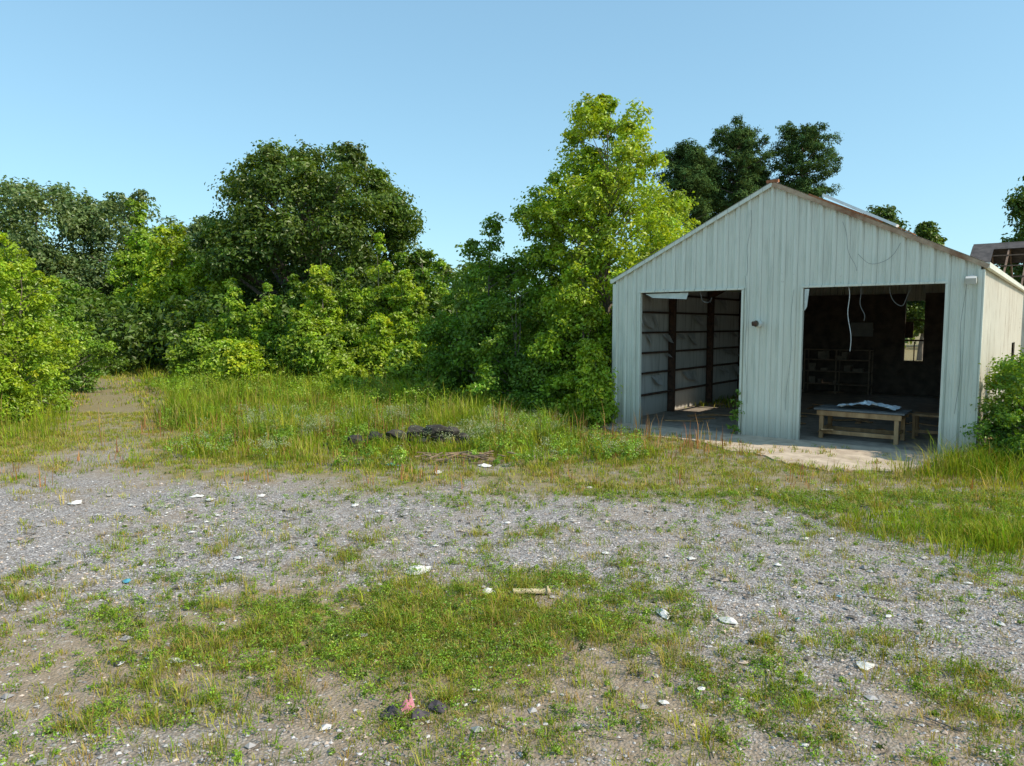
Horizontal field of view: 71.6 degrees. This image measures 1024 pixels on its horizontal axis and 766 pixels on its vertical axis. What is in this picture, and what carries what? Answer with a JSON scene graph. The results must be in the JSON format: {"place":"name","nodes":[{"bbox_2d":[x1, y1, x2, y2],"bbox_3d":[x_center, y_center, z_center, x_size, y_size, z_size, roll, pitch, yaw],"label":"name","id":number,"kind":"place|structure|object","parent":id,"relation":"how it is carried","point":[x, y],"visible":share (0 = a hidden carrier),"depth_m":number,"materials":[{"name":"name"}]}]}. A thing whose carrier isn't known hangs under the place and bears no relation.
{"place":"outdoors","nodes":[
{"label":"outdoors","id":0,"kind":"place"},
{"bbox_2d":[0,359,690,478],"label":"tall meadow grass","id":1,"kind":"structure","parent":0,"point":[179,402],"depth_m":19.67,"materials":[{"name":"green plant"}]},
{"bbox_2d":[29,363,738,409],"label":"field grass","id":2,"kind":"structure","parent":0,"point":[155,369],"depth_m":31.69,"materials":[{"name":"green plant"}]},
{"bbox_2d":[0,326,1023,765],"bbox_3d":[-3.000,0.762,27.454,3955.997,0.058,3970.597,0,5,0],"label":"ground","id":3,"kind":"structure","parent":0,"point":[300,728],"depth_m":7.64,"materials":[{"name":"grey gravel"}]},
{"bbox_2d":[0,217,40,264],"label":"cedar elm tree","id":4,"kind":"object","parent":3,"relation":"on","point":[12,228],"visible":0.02,"depth_m":65.57,"materials":[{"name":"green plant"}]},
{"bbox_2d":[0,346,44,423],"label":"roadside sapling","id":5,"kind":"object","parent":3,"relation":"on","point":[10,383],"visible":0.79,"depth_m":21.56,"materials":[{"name":"green plant"}]},
{"bbox_2d":[0,256,82,405],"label":"roadside sapling","id":6,"kind":"object","parent":3,"relation":"on","point":[28,285],"visible":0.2,"depth_m":25.96,"materials":[{"name":"green plant"}]},
{"bbox_2d":[0,232,85,412],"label":"roadside sapling","id":7,"kind":"object","parent":3,"relation":"on","point":[40,338],"visible":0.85,"depth_m":23.56,"materials":[{"name":"green plant"}]},
{"bbox_2d":[0,175,125,300],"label":"cedar elm tree","id":8,"kind":"object","parent":3,"relation":"on","point":[30,200],"visible":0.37,"depth_m":60.62,"materials":[{"name":"green plant"}]},
{"bbox_2d":[35,275,122,359],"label":"broadleaf tree","id":9,"kind":"object","parent":3,"relation":"on","point":[66,285],"visible":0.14,"depth_m":49.28,"materials":[{"name":"green plant"}]},
{"bbox_2d":[25,296,135,394],"bbox_3d":[-19.889,-1.621,31.158,6.001,4.368,4.387,-4,6,-43],"label":"roadside sapling","id":10,"kind":"object","parent":3,"relation":"on","point":[64,312],"visible":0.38,"depth_m":31.35,"materials":[{"name":"green plant"}]},
{"bbox_2d":[40,188,212,307],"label":"cedar elm tree","id":11,"kind":"object","parent":3,"relation":"on","point":[110,208],"visible":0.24,"depth_m":62.51,"materials":[{"name":"green plant"}]},
{"bbox_2d":[103,197,168,314],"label":"broadleaf tree","id":12,"kind":"object","parent":3,"relation":"on","point":[128,263],"visible":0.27,"depth_m":52.58,"materials":[{"name":"green plant"}]},
{"bbox_2d":[116,223,200,366],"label":"broadleaf tree","id":13,"kind":"object","parent":3,"relation":"on","point":[161,280],"visible":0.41,"depth_m":48.33,"materials":[{"name":"green plant"}]},
{"bbox_2d":[162,322,218,383],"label":"sapling bush","id":14,"kind":"object","parent":3,"relation":"on","point":[194,344],"visible":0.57,"depth_m":35.36,"materials":[{"name":"green plant"}]},
{"bbox_2d":[159,253,237,368],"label":"broadleaf tree","id":15,"kind":"object","parent":3,"relation":"on","point":[192,278],"visible":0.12,"depth_m":45.58,"materials":[{"name":"green plant"}]},
{"bbox_2d":[168,215,267,302],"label":"cedar elm tree","id":16,"kind":"object","parent":3,"relation":"on","point":[194,225],"visible":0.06,"depth_m":67.92,"materials":[{"name":"green plant"}]},
{"bbox_2d":[195,278,251,344],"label":"sapling bush","id":17,"kind":"object","parent":3,"relation":"on","point":[231,281],"visible":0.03,"depth_m":42.32,"materials":[{"name":"green plant"}]},
{"bbox_2d":[194,335,255,380],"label":"sapling bush","id":18,"kind":"object","parent":3,"relation":"on","point":[220,346],"visible":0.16,"depth_m":33.50,"materials":[{"name":"green plant"}]},
{"bbox_2d":[210,284,252,340],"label":"sapling tree","id":19,"kind":"object","parent":3,"relation":"on","point":[233,324],"visible":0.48,"depth_m":38.46,"materials":[{"name":"green plant"}]},
{"bbox_2d":[197,337,274,387],"bbox_3d":[-11.954,-0.764,31.559,3.308,2.588,2.905,0,5,0],"label":"sapling bush","id":20,"kind":"object","parent":3,"relation":"on","point":[240,355],"visible":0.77,"depth_m":30.93,"materials":[{"name":"green plant"}]},
{"bbox_2d":[238,267,284,294],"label":"broadleaf tree","id":21,"kind":"object","parent":3,"relation":"on","point":[265,280],"visible":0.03,"depth_m":56.35,"materials":[{"name":"green plant"}]},
{"bbox_2d":[243,282,286,375],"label":"sapling tree","id":22,"kind":"object","parent":3,"relation":"on","point":[265,333],"visible":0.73,"depth_m":37.29,"materials":[{"name":"green plant"}]},
{"bbox_2d":[268,273,310,367],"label":"sapling tree","id":23,"kind":"object","parent":3,"relation":"on","point":[297,297],"visible":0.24,"depth_m":37.05,"materials":[{"name":"green plant"}]},
{"bbox_2d":[268,308,318,380],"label":"sapling bush","id":24,"kind":"object","parent":3,"relation":"on","point":[292,350],"visible":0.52,"depth_m":32.95,"materials":[{"name":"green plant"}]},
{"bbox_2d":[0,284,602,375],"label":"undergrowth","id":25,"kind":"object","parent":3,"relation":"on","point":[130,331],"visible":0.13,"depth_m":42.36,"materials":[{"name":"green plant"}]},
{"bbox_2d":[179,135,456,325],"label":"oak tree","id":26,"kind":"object","parent":3,"relation":"on","point":[317,215],"visible":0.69,"depth_m":43.77,"materials":[{"name":"green plant"}]},
{"bbox_2d":[296,258,347,353],"bbox_3d":[-9.878,-3.051,36.036,2.971,6.433,3.399,3,6,33],"label":"sapling tree","id":27,"kind":"object","parent":3,"relation":"on","point":[322,291],"visible":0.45,"depth_m":35.79,"materials":[{"name":"green plant"}]},
{"bbox_2d":[286,271,364,327],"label":"sapling bush","id":28,"kind":"object","parent":3,"relation":"on","point":[313,310],"visible":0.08,"depth_m":41.34,"materials":[{"name":"green plant"}]},
{"bbox_2d":[293,331,367,382],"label":"sapling bush","id":29,"kind":"object","parent":3,"relation":"on","point":[327,345],"visible":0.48,"depth_m":32.28,"materials":[{"name":"green plant"}]},
{"bbox_2d":[312,354,370,388],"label":"sapling bush","id":30,"kind":"object","parent":3,"relation":"on","point":[346,366],"visible":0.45,"depth_m":30.11,"materials":[{"name":"green plant"}]},
{"bbox_2d":[333,267,375,363],"bbox_3d":[-8.421,-2.971,37.018,2.685,6.107,2.658,5,7,44],"label":"sapling tree","id":31,"kind":"object","parent":3,"relation":"on","point":[351,302],"visible":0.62,"depth_m":36.75,"materials":[{"name":"green plant"}]},
{"bbox_2d":[348,312,403,381],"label":"sapling bush","id":32,"kind":"object","parent":3,"relation":"on","point":[381,343],"visible":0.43,"depth_m":32.93,"materials":[{"name":"green plant"}]},
{"bbox_2d":[137,368,616,419],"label":"thicket weeds","id":33,"kind":"object","parent":3,"relation":"on","point":[289,381],"visible":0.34,"depth_m":26.63,"materials":[{"name":"green plant"}]},
{"bbox_2d":[355,232,401,363],"bbox_3d":[-6.990,-3.981,37.799,3.174,7.990,3.366,0,5,0],"label":"sapling tree","id":34,"kind":"object","parent":3,"relation":"on","point":[379,296],"visible":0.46,"depth_m":37.51,"materials":[{"name":"green plant"}]},
{"bbox_2d":[309,424,490,454],"bbox_3d":[-2.619,1.331,17.389,4.617,0.742,2.014,-1,5,-6],"label":"rubble pile","id":35,"kind":"object","parent":3,"relation":"on","point":[434,429],"visible":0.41,"depth_m":17.09,"materials":[{"name":"concrete"}]},
{"bbox_2d":[386,269,416,343],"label":"sapling tree","id":36,"kind":"object","parent":3,"relation":"on","point":[401,301],"visible":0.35,"depth_m":36.45,"materials":[{"name":"green plant"}]},
{"bbox_2d":[156,398,649,466],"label":"meadow weeds","id":37,"kind":"object","parent":3,"relation":"on","point":[628,447],"visible":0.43,"depth_m":17.09,"materials":[{"name":"green plant"}]},
{"bbox_2d":[381,338,427,386],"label":"sapling bush","id":38,"kind":"object","parent":3,"relation":"on","point":[401,360],"visible":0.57,"depth_m":30.47,"materials":[{"name":"green plant"}]},
{"bbox_2d":[367,245,451,323],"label":"broadleaf tree","id":39,"kind":"object","parent":3,"relation":"on","point":[422,259],"visible":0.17,"depth_m":47.43,"materials":[{"name":"green plant"}]},
{"bbox_2d":[168,401,653,461],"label":"flowering weeds","id":40,"kind":"object","parent":3,"relation":"on","point":[393,412],"visible":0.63,"depth_m":18.42,"materials":[{"name":"green plant"}]},
{"bbox_2d":[241,429,585,458],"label":"rubble weeds","id":41,"kind":"object","parent":3,"relation":"on","point":[454,444],"visible":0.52,"depth_m":16.60,"materials":[{"name":"green plant"}]},
{"bbox_2d":[380,699,447,719],"bbox_3d":[-0.753,2.508,5.515,0.524,0.082,0.226,-1,5,-17],"label":"dark rag","id":42,"kind":"object","parent":3,"relation":"on","point":[391,709],"visible":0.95,"depth_m":5.46,"materials":[{"name":"fabric"}]},
{"bbox_2d":[394,287,439,359],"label":"sapling tree","id":43,"kind":"object","parent":3,"relation":"on","point":[418,297],"visible":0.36,"depth_m":34.56,"materials":[{"name":"green plant"}]},
{"bbox_2d":[414,359,465,394],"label":"sapling bush","id":44,"kind":"object","parent":3,"relation":"on","point":[423,381],"visible":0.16,"depth_m":27.36,"materials":[{"name":"green plant"}]},
{"bbox_2d":[426,260,458,343],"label":"sapling tree","id":45,"kind":"object","parent":3,"relation":"on","point":[441,290],"visible":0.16,"depth_m":38.45,"materials":[{"name":"green plant"}]},
{"bbox_2d":[414,287,477,397],"bbox_3d":[-2.178,-1.466,27.513,3.678,4.669,3.173,-3,6,-32],"label":"sapling bush","id":46,"kind":"object","parent":3,"relation":"on","point":[436,356],"visible":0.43,"depth_m":26.82,"materials":[{"name":"green plant"}]},
{"bbox_2d":[413,315,480,380],"bbox_3d":[-2.083,-1.089,29.518,4.145,3.578,3.155,0,5,0],"label":"sapling bush","id":47,"kind":"object","parent":3,"relation":"on","point":[451,352],"visible":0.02,"depth_m":28.90,"materials":[{"name":"green plant"}]},
{"bbox_2d":[414,450,515,463],"bbox_3d":[-1.016,1.590,15.542,2.292,0.245,0.996,0,5,0],"label":"wood debris","id":48,"kind":"object","parent":3,"relation":"on","point":[480,455],"visible":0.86,"depth_m":15.53,"materials":[{"name":"brown wood"}]},
{"bbox_2d":[449,260,504,347],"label":"broadleaf tree","id":49,"kind":"object","parent":3,"relation":"on","point":[484,284],"visible":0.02,"depth_m":44.62,"materials":[{"name":"green plant"}]},
{"bbox_2d":[445,269,514,377],"bbox_3d":[-1.416,-2.363,31.911,4.111,5.722,5.459,2,5,27],"label":"sapling bush","id":50,"kind":"object","parent":3,"relation":"on","point":[479,289],"visible":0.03,"depth_m":31.73,"materials":[{"name":"green plant"}]},
{"bbox_2d":[123,463,841,618],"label":"blue litter","id":51,"kind":"object","parent":3,"relation":"on","point":[126,580],"visible":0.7,"depth_m":8.29,"materials":[{"name":"plastic"}]},
{"bbox_2d":[409,212,557,400],"bbox_3d":[-0.517,-2.676,26.309,4.793,7.264,5.783,-4,6,-44],"label":"poplar tree","id":52,"kind":"object","parent":3,"relation":"on","point":[497,274],"visible":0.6,"depth_m":25.73,"materials":[{"name":"green plant"}]},
{"bbox_2d":[4,380,973,489],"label":"dock stems","id":53,"kind":"object","parent":3,"relation":"on","point":[584,424],"visible":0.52,"depth_m":17.51,"materials":[{"name":"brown plant"}]},
{"bbox_2d":[26,486,966,739],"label":"grey litter","id":54,"kind":"object","parent":3,"relation":"on","point":[552,596],"visible":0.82,"depth_m":8.13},
{"bbox_2d":[18,481,977,758],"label":"fallen twigs","id":55,"kind":"object","parent":3,"relation":"on","point":[510,645],"visible":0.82,"depth_m":7.51,"materials":[{"name":"brown wood"}]},
{"bbox_2d":[0,427,1023,765],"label":"broadleaf weeds","id":56,"kind":"object","parent":3,"relation":"on","point":[478,683],"visible":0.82,"depth_m":7.01,"materials":[{"name":"green plant"}]},
{"bbox_2d":[461,275,564,404],"bbox_3d":[-0.021,-1.269,24.213,3.168,4.796,4.233,3,6,36],"label":"sapling bush","id":57,"kind":"object","parent":3,"relation":"on","point":[508,362],"visible":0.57,"depth_m":23.86,"materials":[{"name":"green plant"}]},
{"bbox_2d":[503,274,540,353],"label":"sapling bush","id":58,"kind":"object","parent":3,"relation":"on","point":[519,295],"depth_m":35.49,"materials":[{"name":"green plant"}]},
{"bbox_2d":[46,463,1005,746],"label":"white litter","id":59,"kind":"object","parent":3,"relation":"on","point":[722,619],"visible":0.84,"depth_m":7.92,"materials":[{"name":"paper"}]},
{"bbox_2d":[140,259,920,347],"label":"distant treeline","id":60,"kind":"object","parent":3,"relation":"on","point":[466,263],"visible":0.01,"depth_m":88.45,"materials":[{"name":"green plant"}]},
{"bbox_2d":[78,500,985,739],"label":"dark litter","id":61,"kind":"object","parent":3,"relation":"on","point":[807,657],"visible":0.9,"depth_m":6.96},
{"bbox_2d":[513,586,550,593],"bbox_3d":[0.220,2.312,7.921,0.420,0.051,0.130,0,5,-5],"label":"wooden plank","id":62,"kind":"object","parent":3,"relation":"on","point":[537,591],"visible":0.98,"depth_m":7.89,"materials":[{"name":"beige wood"}]},
{"bbox_2d":[506,358,565,414],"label":"sapling bush","id":63,"kind":"object","parent":3,"relation":"on","point":[531,389],"visible":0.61,"depth_m":22.63,"materials":[{"name":"green plant"}]},
{"bbox_2d":[523,312,588,411],"bbox_3d":[1.429,-0.524,22.812,2.885,3.545,3.360,0,5,0],"label":"sapling bush","id":64,"kind":"object","parent":3,"relation":"on","point":[538,348],"visible":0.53,"depth_m":22.34,"materials":[{"name":"green plant"}]},
{"bbox_2d":[502,169,617,381],"bbox_3d":[1.611,-3.366,25.883,4.628,8.730,6.036,0,5,0],"label":"poplar tree","id":65,"kind":"object","parent":3,"relation":"on","point":[526,216],"visible":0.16,"depth_m":24.94,"materials":[{"name":"green plant"}]},
{"bbox_2d":[534,261,611,420],"bbox_3d":[1.983,-1.250,22.275,2.658,5.103,2.784,-2,5,-25],"label":"sapling bush","id":66,"kind":"object","parent":3,"relation":"on","point":[573,317],"visible":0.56,"depth_m":21.97,"materials":[{"name":"green plant"}]},
{"bbox_2d":[555,339,622,425],"bbox_3d":[2.303,0.026,21.326,2.039,2.700,2.465,0,5,0],"label":"sapling bush","id":67,"kind":"object","parent":3,"relation":"on","point":[590,380],"visible":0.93,"depth_m":21.05,"materials":[{"name":"green plant"}]},
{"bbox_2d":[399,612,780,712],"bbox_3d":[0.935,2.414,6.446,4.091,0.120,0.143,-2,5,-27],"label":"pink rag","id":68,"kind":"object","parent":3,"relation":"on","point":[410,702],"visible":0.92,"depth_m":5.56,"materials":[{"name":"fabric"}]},
{"bbox_2d":[529,91,699,394],"bbox_3d":[3.201,-4.218,24.237,6.028,10.669,6.156,0,5,0],"label":"poplar tree","id":69,"kind":"object","parent":3,"relation":"on","point":[602,188],"visible":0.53,"depth_m":22.85,"materials":[{"name":"green plant"}]},
{"bbox_2d":[610,183,700,299],"bbox_3d":[6.193,-3.661,29.481,4.779,8.744,6.046,1,5,17],"label":"poplar tree","id":70,"kind":"object","parent":3,"relation":"on","point":[676,233],"visible":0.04,"depth_m":28.16,"materials":[{"name":"green plant"}]},
{"bbox_2d":[650,138,721,230],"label":"pine tree","id":71,"kind":"object","parent":3,"relation":"on","point":[688,165],"visible":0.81,"depth_m":56.01,"materials":[{"name":"green plant"}]},
{"bbox_2d":[689,167,730,226],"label":"pine tree","id":72,"kind":"object","parent":3,"relation":"on","point":[712,202],"visible":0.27,"depth_m":59.53,"materials":[{"name":"green plant"}]},
{"bbox_2d":[704,114,777,214],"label":"pine tree","id":73,"kind":"object","parent":3,"relation":"on","point":[739,145],"visible":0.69,"depth_m":58.02,"materials":[{"name":"green plant"}]},
{"bbox_2d":[729,155,772,200],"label":"pine tree","id":74,"kind":"object","parent":3,"relation":"on","point":[765,172],"visible":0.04,"depth_m":61.07,"materials":[{"name":"green plant"}]},
{"bbox_2d":[616,426,942,480],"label":"apron weeds","id":75,"kind":"object","parent":3,"relation":"on","point":[770,452],"visible":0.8,"depth_m":16.62,"materials":[{"name":"green plant"}]},
{"bbox_2d":[767,120,843,197],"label":"pine tree","id":76,"kind":"object","parent":3,"relation":"on","point":[812,144],"visible":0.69,"depth_m":57.72,"materials":[{"name":"green plant"}]},
{"bbox_2d":[600,179,1023,472],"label":"metal shed","id":77,"kind":"structure","parent":3,"relation":"on","point":[752,296],"depth_m":19.14,"materials":[{"name":"paint"}]},
{"bbox_2d":[725,389,744,433],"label":"climbing vine","id":78,"kind":"object","parent":77,"relation":"attached to","point":[735,415],"visible":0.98,"depth_m":19.16,"materials":[{"name":"green plant"}]},
{"bbox_2d":[803,348,873,395],"bbox_3d":[14.046,-0.503,30.658,2.650,1.900,0.650,4,6,38],"label":"shelving rack","id":79,"kind":"object","parent":77,"relation":"on","point":[824,355],"visible":1,"depth_m":30.48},
{"bbox_2d":[849,322,873,336],"bbox_3d":[15.149,-2.319,30.775,0.980,0.600,0.046,4,6,38],"label":"wall sign","id":80,"kind":"object","parent":77,"relation":"attached to","point":[861,329],"visible":1,"depth_m":30.76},
{"bbox_2d":[814,400,911,444],"bbox_3d":[9.070,0.939,18.413,2.120,1.023,1.048,4,6,38],"label":"work table","id":81,"kind":"object","parent":77,"relation":"on","point":[896,414],"visible":0.98,"depth_m":18.19,"materials":[{"name":"brown wood"}]},
{"bbox_2d":[905,319,923,360],"bbox_3d":[16.812,-1.791,29.695,0.700,1.725,0.050,4,6,38],"label":"window frame","id":82,"kind":"structure","parent":77,"relation":"in","point":[909,325],"depth_m":29.73,"materials":[{"name":"metal"}]},
{"bbox_2d":[912,412,938,438],"bbox_3d":[10.919,1.128,18.427,0.900,0.645,0.600,4,6,38],"label":"wooden bench","id":83,"kind":"object","parent":77,"relation":"on","point":[915,424],"visible":0.52,"depth_m":18.44,"materials":[{"name":"brown wood"}]},
{"bbox_2d":[863,204,923,312],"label":"loblolly tree","id":84,"kind":"object","parent":3,"relation":"on","point":[889,213],"visible":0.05,"depth_m":58.38,"materials":[{"name":"green plant"}]},
{"bbox_2d":[829,426,1023,566],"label":"tall grass clump","id":85,"kind":"object","parent":3,"relation":"on","point":[984,463],"visible":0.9,"depth_m":10.93,"materials":[{"name":"green plant"}]},
{"bbox_2d":[906,220,947,360],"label":"loblolly tree","id":86,"kind":"object","parent":3,"relation":"on","point":[928,230],"visible":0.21,"depth_m":58.87,"materials":[{"name":"green plant"}]},
{"bbox_2d":[960,352,1023,458],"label":"corner bush","id":87,"kind":"object","parent":3,"relation":"on","point":[1008,378],"visible":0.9,"depth_m":15.30,"materials":[{"name":"green plant"}]},
{"bbox_2d":[989,345,1023,435],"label":"corner bush","id":88,"kind":"object","parent":3,"relation":"on","point":[1014,355],"visible":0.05,"depth_m":17.20,"materials":[{"name":"green plant"}]},
{"bbox_2d":[994,176,1023,285],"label":"loblolly tree","id":89,"kind":"object","parent":3,"relation":"on","point":[1015,204],"visible":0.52,"depth_m":44.19,"materials":[{"name":"green plant"}]},
{"bbox_2d":[0,504,1023,765],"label":"short grass","id":90,"kind":"structure","parent":0,"point":[430,592],"depth_m":6.51,"materials":[{"name":"green plant"}]},
{"bbox_2d":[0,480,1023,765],"bbox_3d":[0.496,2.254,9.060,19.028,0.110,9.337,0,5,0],"label":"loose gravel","id":91,"kind":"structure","parent":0,"point":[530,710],"depth_m":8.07,"materials":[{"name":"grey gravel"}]},
{"bbox_2d":[0,405,1023,547],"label":"meadow grass","id":92,"kind":"structure","parent":0,"point":[132,460],"depth_m":14.28,"materials":[{"name":"green plant"}]},
{"bbox_2d":[0,0,1023,296],"label":"sky","id":93,"kind":"structure","parent":0,"point":[465,101],"materials":[{"name":"blue"}]},
{"bbox_2d":[1020,295,1023,352],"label":"walls","id":94,"kind":"structure","parent":0,"point":[1022,336],"depth_m":31.33,"materials":[{"name":"paint"}]},
{"bbox_2d":[970,242,1023,285],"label":"roof rafters","id":95,"kind":"object","parent":94,"relation":"on","point":[1006,261],"visible":0.27,"depth_m":33.54,"materials":[{"name":"brown wood"}]},
{"bbox_2d":[970,241,1023,263],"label":"roof sheets","id":96,"kind":"object","parent":95,"relation":"on","point":[984,252],"visible":0.56,"depth_m":34.93,"materials":[{"name":"grey metal"}]}
]}

